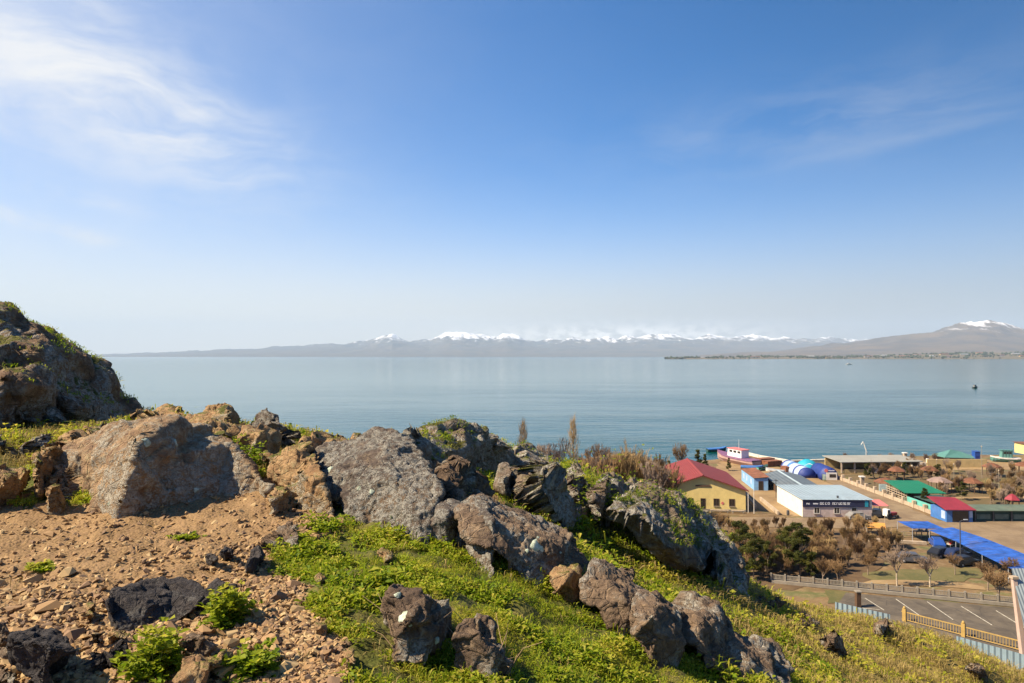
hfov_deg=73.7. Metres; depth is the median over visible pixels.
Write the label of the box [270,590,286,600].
loose stone
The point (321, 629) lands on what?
stone
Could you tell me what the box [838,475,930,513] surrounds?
boundary wall
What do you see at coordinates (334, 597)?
turf
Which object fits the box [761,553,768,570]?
bare bush
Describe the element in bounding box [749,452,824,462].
quay wall
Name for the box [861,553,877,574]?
bare tree
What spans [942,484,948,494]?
bare bush
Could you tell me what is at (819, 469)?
tent
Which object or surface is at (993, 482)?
lawn
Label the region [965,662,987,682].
rock
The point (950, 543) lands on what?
stall table
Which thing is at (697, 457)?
conifer
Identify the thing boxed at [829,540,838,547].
bare bush
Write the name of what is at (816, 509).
window
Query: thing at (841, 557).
bare bush
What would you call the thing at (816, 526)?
bare bush
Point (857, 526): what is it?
bare bush
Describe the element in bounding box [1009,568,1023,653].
hall
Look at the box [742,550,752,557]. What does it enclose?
bare bush
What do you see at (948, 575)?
lawn
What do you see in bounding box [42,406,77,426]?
rock
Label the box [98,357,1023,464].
lake water
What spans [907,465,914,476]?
bare bush
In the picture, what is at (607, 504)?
leafy plant
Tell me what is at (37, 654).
rock
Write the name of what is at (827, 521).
bare bush
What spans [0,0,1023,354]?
sky
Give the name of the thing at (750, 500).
wall
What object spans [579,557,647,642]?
rock
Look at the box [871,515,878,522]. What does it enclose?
bare bush
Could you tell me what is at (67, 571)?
loose stone
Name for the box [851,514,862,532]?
bare bush
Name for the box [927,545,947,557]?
parked car
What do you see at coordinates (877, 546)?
bare bush
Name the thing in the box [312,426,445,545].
rock
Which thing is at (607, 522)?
rock
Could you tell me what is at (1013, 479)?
bare bush
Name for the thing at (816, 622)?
rock
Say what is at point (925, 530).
stall table
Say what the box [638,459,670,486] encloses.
bare bush
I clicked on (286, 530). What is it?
rock
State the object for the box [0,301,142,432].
rock outcrop
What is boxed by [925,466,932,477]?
bare bush
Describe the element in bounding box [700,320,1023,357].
mountain
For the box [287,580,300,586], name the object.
loose stone
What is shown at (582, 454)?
bare bush
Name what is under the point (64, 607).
loose stone
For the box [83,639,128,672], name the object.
rock
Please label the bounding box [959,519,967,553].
street lamp
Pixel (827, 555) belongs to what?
bare bush
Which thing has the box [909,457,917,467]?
bare bush
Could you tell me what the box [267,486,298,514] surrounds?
rock
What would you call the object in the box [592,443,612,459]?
bare tree
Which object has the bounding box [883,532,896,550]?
bare bush
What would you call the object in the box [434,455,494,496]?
rock
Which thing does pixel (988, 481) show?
bare bush
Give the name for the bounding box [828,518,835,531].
bare bush
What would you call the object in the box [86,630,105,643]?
rock
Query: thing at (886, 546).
bare bush
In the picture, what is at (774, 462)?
rusty container
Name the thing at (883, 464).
bare bush
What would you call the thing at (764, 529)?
bare bush
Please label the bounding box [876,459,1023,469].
beach
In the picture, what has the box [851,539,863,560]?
bare bush
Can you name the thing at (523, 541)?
rock
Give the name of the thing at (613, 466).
bare bush
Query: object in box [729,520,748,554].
green tree
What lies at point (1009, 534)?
road
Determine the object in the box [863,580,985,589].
dirt path
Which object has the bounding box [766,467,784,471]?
rowing boat
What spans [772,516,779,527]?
bare bush
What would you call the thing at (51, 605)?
loose stone
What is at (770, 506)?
wall
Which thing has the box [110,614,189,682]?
leafy plant
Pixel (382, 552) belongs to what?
stone
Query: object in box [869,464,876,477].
bare bush
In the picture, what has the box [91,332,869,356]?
mountain range
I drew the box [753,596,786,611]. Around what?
rock
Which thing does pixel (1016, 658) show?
corrugated fence
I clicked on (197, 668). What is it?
rock
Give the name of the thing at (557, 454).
bare tree
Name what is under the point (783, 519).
bare bush
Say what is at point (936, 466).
garden tree
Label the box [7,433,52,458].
rock
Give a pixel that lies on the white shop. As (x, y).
(821, 500)
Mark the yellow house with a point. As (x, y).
(709, 487)
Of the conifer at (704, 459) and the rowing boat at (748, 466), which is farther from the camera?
the rowing boat at (748, 466)
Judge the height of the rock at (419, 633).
0.630 m
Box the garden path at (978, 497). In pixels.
[955,496,1023,497]
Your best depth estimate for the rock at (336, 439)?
10.22 m
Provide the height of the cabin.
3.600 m
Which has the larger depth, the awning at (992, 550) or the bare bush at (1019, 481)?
the bare bush at (1019, 481)
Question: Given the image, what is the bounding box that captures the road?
[713,480,1023,553]
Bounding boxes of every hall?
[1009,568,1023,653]
[1014,442,1023,453]
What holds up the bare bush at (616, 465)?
on the ground at (813, 595)
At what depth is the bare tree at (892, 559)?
94.43 m
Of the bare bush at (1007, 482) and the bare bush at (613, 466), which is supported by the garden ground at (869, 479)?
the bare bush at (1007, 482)
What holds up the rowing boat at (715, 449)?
on the lake water
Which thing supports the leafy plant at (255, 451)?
on the hill
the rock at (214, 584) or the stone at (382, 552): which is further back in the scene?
the stone at (382, 552)
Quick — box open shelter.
[822,455,922,472]
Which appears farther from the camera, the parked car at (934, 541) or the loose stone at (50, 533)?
the parked car at (934, 541)
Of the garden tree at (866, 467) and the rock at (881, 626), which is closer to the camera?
the rock at (881, 626)
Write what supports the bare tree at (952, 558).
on the lawn at (948, 575)
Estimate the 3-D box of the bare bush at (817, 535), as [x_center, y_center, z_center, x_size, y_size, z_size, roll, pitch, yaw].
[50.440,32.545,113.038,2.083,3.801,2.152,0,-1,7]
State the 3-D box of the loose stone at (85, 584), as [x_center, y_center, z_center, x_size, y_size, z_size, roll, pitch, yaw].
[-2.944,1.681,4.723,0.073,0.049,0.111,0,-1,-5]
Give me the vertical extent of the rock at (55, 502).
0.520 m
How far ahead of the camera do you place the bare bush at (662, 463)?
134.79 m
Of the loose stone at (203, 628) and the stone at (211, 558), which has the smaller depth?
the loose stone at (203, 628)
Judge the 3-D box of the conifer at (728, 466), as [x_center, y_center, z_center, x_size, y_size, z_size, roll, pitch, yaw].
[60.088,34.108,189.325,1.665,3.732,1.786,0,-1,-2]
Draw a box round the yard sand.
[716,461,878,518]
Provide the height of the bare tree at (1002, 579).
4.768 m
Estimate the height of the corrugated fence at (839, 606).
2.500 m
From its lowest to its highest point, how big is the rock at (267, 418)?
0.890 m
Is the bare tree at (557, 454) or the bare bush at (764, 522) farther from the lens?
the bare tree at (557, 454)
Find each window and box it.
[713,499,719,506]
[729,499,734,506]
[814,507,819,513]
[834,507,839,513]
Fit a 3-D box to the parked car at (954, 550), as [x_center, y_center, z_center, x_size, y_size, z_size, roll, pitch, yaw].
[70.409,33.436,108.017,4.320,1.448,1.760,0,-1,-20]
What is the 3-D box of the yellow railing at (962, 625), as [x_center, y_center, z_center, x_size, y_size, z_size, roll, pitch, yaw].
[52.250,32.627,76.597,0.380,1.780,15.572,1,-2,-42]
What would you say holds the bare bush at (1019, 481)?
on the garden ground at (869, 479)
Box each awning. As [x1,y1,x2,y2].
[897,521,944,541]
[929,527,1023,581]
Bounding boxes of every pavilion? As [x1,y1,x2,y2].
[884,480,946,500]
[931,449,974,458]
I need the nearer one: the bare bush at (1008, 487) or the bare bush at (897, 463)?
the bare bush at (1008, 487)
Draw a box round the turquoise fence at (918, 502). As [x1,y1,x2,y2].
[907,496,930,509]
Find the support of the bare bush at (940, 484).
on the garden ground at (869, 479)
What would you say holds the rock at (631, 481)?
on the hill
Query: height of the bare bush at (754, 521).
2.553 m
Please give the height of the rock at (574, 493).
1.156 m
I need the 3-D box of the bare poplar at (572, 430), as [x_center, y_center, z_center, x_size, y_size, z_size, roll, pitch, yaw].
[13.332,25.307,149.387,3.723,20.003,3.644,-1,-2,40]
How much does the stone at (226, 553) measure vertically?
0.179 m
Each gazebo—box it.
[873,477,891,492]
[887,466,905,479]
[920,466,938,478]
[927,477,952,492]
[963,477,983,493]
[982,463,1002,476]
[1004,494,1019,503]
[1014,461,1023,471]
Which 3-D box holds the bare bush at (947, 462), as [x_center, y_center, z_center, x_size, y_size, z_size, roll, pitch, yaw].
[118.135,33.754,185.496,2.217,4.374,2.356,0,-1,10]
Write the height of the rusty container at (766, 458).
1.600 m
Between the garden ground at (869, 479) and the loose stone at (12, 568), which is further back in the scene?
the garden ground at (869, 479)
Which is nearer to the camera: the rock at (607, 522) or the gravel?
the gravel
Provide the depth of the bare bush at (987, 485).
150.85 m
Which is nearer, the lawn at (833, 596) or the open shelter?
the lawn at (833, 596)
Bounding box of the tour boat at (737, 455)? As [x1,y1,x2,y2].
[717,447,760,464]
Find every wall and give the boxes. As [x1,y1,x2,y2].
[746,493,755,508]
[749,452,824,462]
[760,497,778,514]
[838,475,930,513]
[868,538,926,544]
[926,459,986,466]
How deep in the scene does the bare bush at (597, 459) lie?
130.27 m
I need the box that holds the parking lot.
[839,593,1023,652]
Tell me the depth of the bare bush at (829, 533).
111.47 m
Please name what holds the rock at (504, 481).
on the hill
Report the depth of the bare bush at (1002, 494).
143.82 m
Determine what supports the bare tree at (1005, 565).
on the ground at (813, 595)
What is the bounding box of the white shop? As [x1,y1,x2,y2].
[777,485,872,516]
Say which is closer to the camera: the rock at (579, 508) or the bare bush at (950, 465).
the rock at (579, 508)
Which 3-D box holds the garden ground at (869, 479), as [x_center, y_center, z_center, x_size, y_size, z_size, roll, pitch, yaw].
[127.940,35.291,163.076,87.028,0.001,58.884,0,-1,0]
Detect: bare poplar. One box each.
[515,419,528,443]
[564,412,579,462]
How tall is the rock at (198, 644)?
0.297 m
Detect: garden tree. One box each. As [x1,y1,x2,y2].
[864,463,872,475]
[902,462,908,474]
[920,488,930,502]
[933,464,941,476]
[954,481,968,496]
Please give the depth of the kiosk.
131.75 m
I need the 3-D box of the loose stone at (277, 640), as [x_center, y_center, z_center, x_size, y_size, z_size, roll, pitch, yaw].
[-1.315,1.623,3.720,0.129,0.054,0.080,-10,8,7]
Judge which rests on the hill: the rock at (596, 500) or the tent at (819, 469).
the rock at (596, 500)
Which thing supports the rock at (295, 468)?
on the gravel
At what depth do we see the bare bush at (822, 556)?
98.80 m
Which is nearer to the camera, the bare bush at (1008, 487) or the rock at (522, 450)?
the rock at (522, 450)
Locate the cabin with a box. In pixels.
[971,450,979,458]
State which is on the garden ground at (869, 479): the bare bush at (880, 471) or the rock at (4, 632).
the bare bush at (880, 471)
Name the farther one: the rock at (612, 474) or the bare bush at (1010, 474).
the bare bush at (1010, 474)
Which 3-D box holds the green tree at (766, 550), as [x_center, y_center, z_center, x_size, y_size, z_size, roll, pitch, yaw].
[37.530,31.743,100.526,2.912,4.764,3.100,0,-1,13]
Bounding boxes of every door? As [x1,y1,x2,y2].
[700,498,705,508]
[758,481,762,489]
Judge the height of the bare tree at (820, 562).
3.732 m
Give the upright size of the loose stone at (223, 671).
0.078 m
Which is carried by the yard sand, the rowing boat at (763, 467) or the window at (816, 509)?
the rowing boat at (763, 467)
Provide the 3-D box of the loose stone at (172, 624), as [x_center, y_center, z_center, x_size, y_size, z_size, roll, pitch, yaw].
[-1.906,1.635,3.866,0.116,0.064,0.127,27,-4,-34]
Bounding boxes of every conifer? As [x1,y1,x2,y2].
[694,449,702,463]
[702,454,708,465]
[726,458,730,469]
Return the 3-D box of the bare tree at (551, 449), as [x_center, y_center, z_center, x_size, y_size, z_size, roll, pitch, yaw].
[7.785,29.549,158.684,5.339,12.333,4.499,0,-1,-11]
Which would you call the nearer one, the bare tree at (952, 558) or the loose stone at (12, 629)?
the loose stone at (12, 629)
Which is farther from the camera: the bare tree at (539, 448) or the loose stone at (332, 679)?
the bare tree at (539, 448)
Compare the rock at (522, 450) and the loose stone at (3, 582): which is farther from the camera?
the rock at (522, 450)
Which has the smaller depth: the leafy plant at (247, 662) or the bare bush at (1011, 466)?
the leafy plant at (247, 662)
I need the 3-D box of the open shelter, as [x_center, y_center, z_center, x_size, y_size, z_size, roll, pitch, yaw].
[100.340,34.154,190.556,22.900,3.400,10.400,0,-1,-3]
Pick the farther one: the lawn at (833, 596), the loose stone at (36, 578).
the lawn at (833, 596)
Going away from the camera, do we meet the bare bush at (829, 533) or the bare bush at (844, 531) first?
the bare bush at (829, 533)
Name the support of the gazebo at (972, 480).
on the garden ground at (869, 479)
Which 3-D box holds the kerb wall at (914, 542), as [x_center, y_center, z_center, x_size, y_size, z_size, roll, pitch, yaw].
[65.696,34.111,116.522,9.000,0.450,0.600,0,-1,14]
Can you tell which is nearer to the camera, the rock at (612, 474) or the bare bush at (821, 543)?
the rock at (612, 474)
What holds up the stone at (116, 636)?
on the hill
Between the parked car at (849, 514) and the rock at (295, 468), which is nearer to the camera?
the rock at (295, 468)
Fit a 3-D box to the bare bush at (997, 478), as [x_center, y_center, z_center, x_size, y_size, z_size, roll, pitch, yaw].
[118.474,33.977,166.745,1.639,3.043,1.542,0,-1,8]
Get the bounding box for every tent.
[780,460,815,477]
[798,459,814,467]
[811,463,838,479]
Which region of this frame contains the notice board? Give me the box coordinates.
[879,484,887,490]
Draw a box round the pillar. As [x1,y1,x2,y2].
[858,476,865,483]
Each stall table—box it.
[913,529,930,536]
[945,541,958,547]
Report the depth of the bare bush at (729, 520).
125.29 m
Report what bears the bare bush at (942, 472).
on the garden ground at (869, 479)
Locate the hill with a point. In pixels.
(366, 657)
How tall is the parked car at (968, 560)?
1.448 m
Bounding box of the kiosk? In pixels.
[927,496,975,521]
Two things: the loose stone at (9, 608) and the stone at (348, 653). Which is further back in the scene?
the loose stone at (9, 608)
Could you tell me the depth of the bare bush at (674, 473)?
133.50 m
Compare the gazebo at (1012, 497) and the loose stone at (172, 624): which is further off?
the gazebo at (1012, 497)
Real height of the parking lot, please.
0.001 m
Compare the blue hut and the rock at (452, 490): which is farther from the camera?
the blue hut
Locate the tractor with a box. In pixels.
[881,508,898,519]
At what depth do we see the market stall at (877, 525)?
122.09 m
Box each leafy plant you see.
[23,559,55,572]
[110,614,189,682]
[165,530,206,540]
[194,580,262,629]
[211,637,280,682]
[234,433,266,467]
[263,525,340,556]
[300,509,356,532]
[548,444,677,529]
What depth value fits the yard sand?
158.06 m
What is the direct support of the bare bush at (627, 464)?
on the ground at (813, 595)
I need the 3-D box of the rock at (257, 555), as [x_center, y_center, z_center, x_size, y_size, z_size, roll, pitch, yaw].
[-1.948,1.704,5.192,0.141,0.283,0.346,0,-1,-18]
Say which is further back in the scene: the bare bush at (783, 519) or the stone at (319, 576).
the bare bush at (783, 519)
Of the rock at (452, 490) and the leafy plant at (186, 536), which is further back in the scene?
the rock at (452, 490)
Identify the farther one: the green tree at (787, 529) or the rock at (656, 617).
the green tree at (787, 529)
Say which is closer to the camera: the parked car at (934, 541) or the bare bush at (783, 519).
the parked car at (934, 541)
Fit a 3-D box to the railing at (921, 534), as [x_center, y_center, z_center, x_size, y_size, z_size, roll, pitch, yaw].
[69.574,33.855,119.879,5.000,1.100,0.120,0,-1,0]
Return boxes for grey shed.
[765,470,816,491]
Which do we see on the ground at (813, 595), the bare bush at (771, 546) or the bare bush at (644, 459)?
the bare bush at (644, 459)
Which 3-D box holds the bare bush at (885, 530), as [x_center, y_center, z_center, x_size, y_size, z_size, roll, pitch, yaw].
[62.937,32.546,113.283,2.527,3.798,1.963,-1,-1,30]
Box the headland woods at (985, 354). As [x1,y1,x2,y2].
[664,351,1023,358]
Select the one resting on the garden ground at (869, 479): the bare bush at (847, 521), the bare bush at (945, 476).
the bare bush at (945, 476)
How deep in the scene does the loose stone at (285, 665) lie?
3.44 m
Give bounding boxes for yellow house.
[665,458,748,512]
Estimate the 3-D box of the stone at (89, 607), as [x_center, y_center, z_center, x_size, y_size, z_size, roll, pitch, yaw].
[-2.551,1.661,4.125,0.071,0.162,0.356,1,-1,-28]
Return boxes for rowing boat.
[706,446,725,451]
[741,465,762,469]
[756,464,767,469]
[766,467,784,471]
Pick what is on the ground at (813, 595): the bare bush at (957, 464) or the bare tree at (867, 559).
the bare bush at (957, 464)
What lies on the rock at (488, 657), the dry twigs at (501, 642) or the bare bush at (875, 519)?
the dry twigs at (501, 642)
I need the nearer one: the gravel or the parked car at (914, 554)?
the gravel
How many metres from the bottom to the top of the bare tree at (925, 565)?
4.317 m
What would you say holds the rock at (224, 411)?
on the hill
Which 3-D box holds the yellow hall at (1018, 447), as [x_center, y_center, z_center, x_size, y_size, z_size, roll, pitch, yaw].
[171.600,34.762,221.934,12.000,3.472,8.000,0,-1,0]
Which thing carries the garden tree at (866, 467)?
on the garden ground at (869, 479)
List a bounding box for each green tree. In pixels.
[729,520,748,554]
[740,533,766,578]
[758,540,776,572]
[773,525,799,554]
[781,522,813,574]
[805,551,819,575]
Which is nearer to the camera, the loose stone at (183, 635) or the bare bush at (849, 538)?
the loose stone at (183, 635)
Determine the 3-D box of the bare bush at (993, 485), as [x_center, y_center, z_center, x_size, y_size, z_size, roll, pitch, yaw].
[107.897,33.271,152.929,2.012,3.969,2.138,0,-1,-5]
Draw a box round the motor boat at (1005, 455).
[990,449,1021,461]
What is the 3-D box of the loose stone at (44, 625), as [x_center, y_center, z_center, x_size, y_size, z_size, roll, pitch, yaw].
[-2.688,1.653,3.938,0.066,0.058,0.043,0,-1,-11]
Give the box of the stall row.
[967,504,1023,521]
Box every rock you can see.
[0,434,6,452]
[0,463,30,505]
[0,622,8,658]
[0,665,16,682]
[6,625,75,682]
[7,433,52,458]
[30,421,116,500]
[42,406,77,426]
[44,414,275,518]
[44,474,65,513]
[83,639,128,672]
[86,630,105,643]
[105,576,203,630]
[130,402,244,425]
[172,648,233,682]
[177,632,217,655]
[196,577,237,611]
[204,418,241,442]
[236,423,281,458]
[245,545,265,572]
[250,408,301,449]
[259,441,334,515]
[259,521,298,549]
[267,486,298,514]
[298,430,361,448]
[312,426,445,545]
[325,437,347,441]
[380,583,451,665]
[402,418,512,470]
[430,498,465,548]
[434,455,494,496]
[442,480,483,501]
[451,613,513,677]
[453,494,588,588]
[461,498,495,578]
[490,443,552,472]
[493,462,515,499]
[509,461,576,529]
[549,563,582,603]
[565,460,590,516]
[573,501,589,522]
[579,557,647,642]
[586,474,624,526]
[596,471,623,483]
[603,495,620,526]
[605,481,749,598]
[618,566,634,580]
[623,477,639,491]
[629,589,685,668]
[671,591,794,682]
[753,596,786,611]
[798,611,820,628]
[819,629,851,660]
[873,618,897,634]
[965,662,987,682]
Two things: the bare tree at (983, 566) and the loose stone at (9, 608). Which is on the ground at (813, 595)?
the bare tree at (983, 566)
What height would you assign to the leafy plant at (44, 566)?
0.103 m
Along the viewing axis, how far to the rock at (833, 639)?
9.91 m
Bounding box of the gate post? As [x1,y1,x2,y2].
[854,590,861,607]
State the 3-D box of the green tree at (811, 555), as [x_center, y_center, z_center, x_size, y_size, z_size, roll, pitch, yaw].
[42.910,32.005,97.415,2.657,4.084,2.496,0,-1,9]
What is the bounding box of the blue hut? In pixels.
[741,468,768,490]
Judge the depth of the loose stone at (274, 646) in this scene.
3.64 m
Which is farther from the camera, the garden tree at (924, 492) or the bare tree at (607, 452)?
the bare tree at (607, 452)
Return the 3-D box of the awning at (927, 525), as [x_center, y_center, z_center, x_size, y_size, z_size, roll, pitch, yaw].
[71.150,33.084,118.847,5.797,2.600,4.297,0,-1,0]
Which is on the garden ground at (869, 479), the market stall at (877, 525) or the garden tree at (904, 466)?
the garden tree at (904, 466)
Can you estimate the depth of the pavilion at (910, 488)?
150.73 m
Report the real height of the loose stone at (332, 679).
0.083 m
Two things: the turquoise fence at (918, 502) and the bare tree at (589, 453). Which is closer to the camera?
the turquoise fence at (918, 502)
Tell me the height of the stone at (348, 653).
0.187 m
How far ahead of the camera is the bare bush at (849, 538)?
111.43 m
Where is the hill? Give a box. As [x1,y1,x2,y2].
[0,437,1023,682]
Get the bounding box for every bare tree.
[535,443,550,454]
[542,442,557,461]
[548,435,569,463]
[584,446,605,459]
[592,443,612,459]
[672,442,688,460]
[813,558,831,582]
[827,559,846,583]
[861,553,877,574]
[878,545,911,585]
[912,554,939,586]
[944,552,962,574]
[975,559,997,590]
[982,568,1010,595]
[1000,557,1017,582]
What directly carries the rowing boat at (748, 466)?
on the yard sand
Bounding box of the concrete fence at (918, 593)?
[770,573,1013,606]
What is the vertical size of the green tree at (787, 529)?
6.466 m
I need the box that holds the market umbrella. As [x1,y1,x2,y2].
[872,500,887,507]
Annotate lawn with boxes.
[825,590,848,602]
[862,567,984,581]
[967,477,1022,490]
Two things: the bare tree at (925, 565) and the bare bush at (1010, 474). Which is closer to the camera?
the bare tree at (925, 565)
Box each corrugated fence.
[835,602,889,619]
[956,636,1023,669]
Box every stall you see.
[867,522,885,527]
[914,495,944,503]
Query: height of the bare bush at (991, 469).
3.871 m
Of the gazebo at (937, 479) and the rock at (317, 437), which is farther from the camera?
the gazebo at (937, 479)
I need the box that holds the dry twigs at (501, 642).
[444,605,541,666]
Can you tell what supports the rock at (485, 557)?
on the hill
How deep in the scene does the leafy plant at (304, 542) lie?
5.62 m
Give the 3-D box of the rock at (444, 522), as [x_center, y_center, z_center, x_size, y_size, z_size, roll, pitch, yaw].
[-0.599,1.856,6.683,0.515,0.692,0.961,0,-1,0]
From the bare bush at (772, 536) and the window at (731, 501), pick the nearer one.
the bare bush at (772, 536)
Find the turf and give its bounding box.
[0,301,1023,682]
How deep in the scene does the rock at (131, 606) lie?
4.10 m
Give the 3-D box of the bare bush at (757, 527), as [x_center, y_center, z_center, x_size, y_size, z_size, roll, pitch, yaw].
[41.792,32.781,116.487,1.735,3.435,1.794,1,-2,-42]
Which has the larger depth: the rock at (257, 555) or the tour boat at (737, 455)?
the tour boat at (737, 455)
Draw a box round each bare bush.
[580,453,600,468]
[585,452,614,475]
[591,455,617,476]
[604,452,619,472]
[608,440,643,481]
[630,449,652,463]
[635,446,667,479]
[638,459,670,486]
[650,456,686,485]
[653,466,679,490]
[714,513,726,527]
[726,517,733,528]
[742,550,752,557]
[751,519,757,526]
[751,522,760,534]
[754,528,763,537]
[759,517,770,526]
[760,525,768,536]
[761,532,769,539]
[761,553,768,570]
[766,532,775,541]
[768,541,774,561]
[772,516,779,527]
[774,548,786,570]
[781,517,785,525]
[784,557,795,575]
[805,545,816,552]
[807,516,816,530]
[808,541,818,550]
[811,527,823,542]
[812,522,826,533]
[816,552,828,575]
[817,538,827,547]
[822,547,834,568]
[823,517,832,530]
[824,529,834,539]
[824,535,836,543]
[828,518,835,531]
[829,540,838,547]
[833,550,845,568]
[837,546,853,566]
[839,523,851,544]
[842,515,851,528]
[847,533,854,541]
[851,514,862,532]
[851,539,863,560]
[852,519,862,538]
[853,536,862,557]
[856,516,865,530]
[860,527,868,547]
[862,548,870,557]
[865,522,875,533]
[867,546,878,564]
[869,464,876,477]
[869,533,876,545]
[870,537,877,547]
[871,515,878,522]
[874,540,881,552]
[876,526,888,547]
[877,468,883,477]
[880,537,891,559]
[881,462,889,474]
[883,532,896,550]
[884,527,896,537]
[892,529,904,547]
[893,460,901,474]
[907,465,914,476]
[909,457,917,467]
[918,469,923,479]
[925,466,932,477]
[938,481,943,488]
[939,468,947,474]
[940,474,949,486]
[942,458,949,468]
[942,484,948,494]
[945,460,954,473]
[953,476,963,486]
[954,460,960,471]
[966,470,976,486]
[981,478,992,488]
[984,482,996,499]
[986,464,995,477]
[986,486,998,503]
[991,482,998,489]
[993,474,1000,483]
[996,489,1007,503]
[998,466,1004,477]
[999,477,1011,487]
[1001,483,1015,493]
[1005,475,1016,483]
[1007,471,1015,478]
[1008,462,1016,472]
[1012,476,1022,487]
[1015,485,1023,497]
[1016,471,1023,485]
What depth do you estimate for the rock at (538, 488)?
9.60 m
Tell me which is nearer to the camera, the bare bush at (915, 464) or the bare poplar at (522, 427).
the bare poplar at (522, 427)
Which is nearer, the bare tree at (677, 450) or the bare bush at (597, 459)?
the bare bush at (597, 459)
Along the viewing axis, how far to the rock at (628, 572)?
7.34 m
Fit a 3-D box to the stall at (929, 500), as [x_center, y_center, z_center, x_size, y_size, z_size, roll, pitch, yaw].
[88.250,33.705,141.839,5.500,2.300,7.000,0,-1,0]
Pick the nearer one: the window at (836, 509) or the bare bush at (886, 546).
the bare bush at (886, 546)
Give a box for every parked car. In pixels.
[845,511,870,519]
[872,508,881,517]
[896,551,927,562]
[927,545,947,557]
[928,536,945,546]
[944,547,971,556]
[949,554,980,566]
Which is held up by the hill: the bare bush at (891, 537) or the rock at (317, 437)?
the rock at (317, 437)
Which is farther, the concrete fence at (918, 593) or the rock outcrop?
the concrete fence at (918, 593)
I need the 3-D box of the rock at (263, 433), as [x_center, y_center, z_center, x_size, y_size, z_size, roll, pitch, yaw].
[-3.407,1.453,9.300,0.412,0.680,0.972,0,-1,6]
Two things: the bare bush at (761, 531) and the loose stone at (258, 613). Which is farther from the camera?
the bare bush at (761, 531)
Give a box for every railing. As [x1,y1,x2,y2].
[898,531,922,537]
[901,606,1018,649]
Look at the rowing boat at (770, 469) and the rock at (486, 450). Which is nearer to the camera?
the rock at (486, 450)
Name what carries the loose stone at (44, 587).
on the gravel
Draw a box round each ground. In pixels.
[701,455,1023,612]
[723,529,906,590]
[845,471,1023,503]
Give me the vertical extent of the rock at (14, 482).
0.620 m
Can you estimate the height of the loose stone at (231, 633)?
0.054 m
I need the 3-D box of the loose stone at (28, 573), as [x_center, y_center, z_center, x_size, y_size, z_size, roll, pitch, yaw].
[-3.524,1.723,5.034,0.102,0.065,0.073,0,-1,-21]
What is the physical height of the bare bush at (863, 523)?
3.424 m
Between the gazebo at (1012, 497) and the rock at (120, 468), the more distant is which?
the gazebo at (1012, 497)
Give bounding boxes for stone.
[0,578,6,585]
[5,605,24,612]
[7,566,16,571]
[9,627,21,633]
[10,666,21,674]
[23,574,43,583]
[25,571,40,576]
[33,585,50,593]
[35,599,60,613]
[41,621,52,628]
[43,531,55,536]
[58,567,76,576]
[59,604,70,612]
[63,627,85,640]
[78,581,92,588]
[80,602,95,621]
[108,630,130,643]
[167,621,182,632]
[178,633,186,640]
[197,624,211,633]
[205,553,218,564]
[213,663,236,677]
[219,546,234,560]
[223,638,238,647]
[226,629,239,637]
[252,607,267,618]
[260,633,281,643]
[269,643,279,649]
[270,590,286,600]
[278,660,298,673]
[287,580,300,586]
[290,605,304,613]
[314,572,326,583]
[314,620,327,635]
[327,676,339,682]
[342,647,356,667]
[377,547,392,561]
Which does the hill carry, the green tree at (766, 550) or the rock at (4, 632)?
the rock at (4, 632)
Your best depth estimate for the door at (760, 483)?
161.65 m
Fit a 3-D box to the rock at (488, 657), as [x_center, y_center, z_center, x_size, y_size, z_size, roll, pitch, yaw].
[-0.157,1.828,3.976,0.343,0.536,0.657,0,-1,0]
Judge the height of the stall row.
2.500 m
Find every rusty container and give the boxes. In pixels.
[755,457,774,463]
[761,459,781,466]
[781,465,788,471]
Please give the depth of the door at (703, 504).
140.27 m
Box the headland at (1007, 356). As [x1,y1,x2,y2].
[668,353,1023,358]
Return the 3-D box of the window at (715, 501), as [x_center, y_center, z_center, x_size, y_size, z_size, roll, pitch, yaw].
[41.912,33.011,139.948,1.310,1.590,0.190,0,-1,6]
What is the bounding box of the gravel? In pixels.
[0,479,353,682]
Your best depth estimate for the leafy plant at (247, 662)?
3.40 m

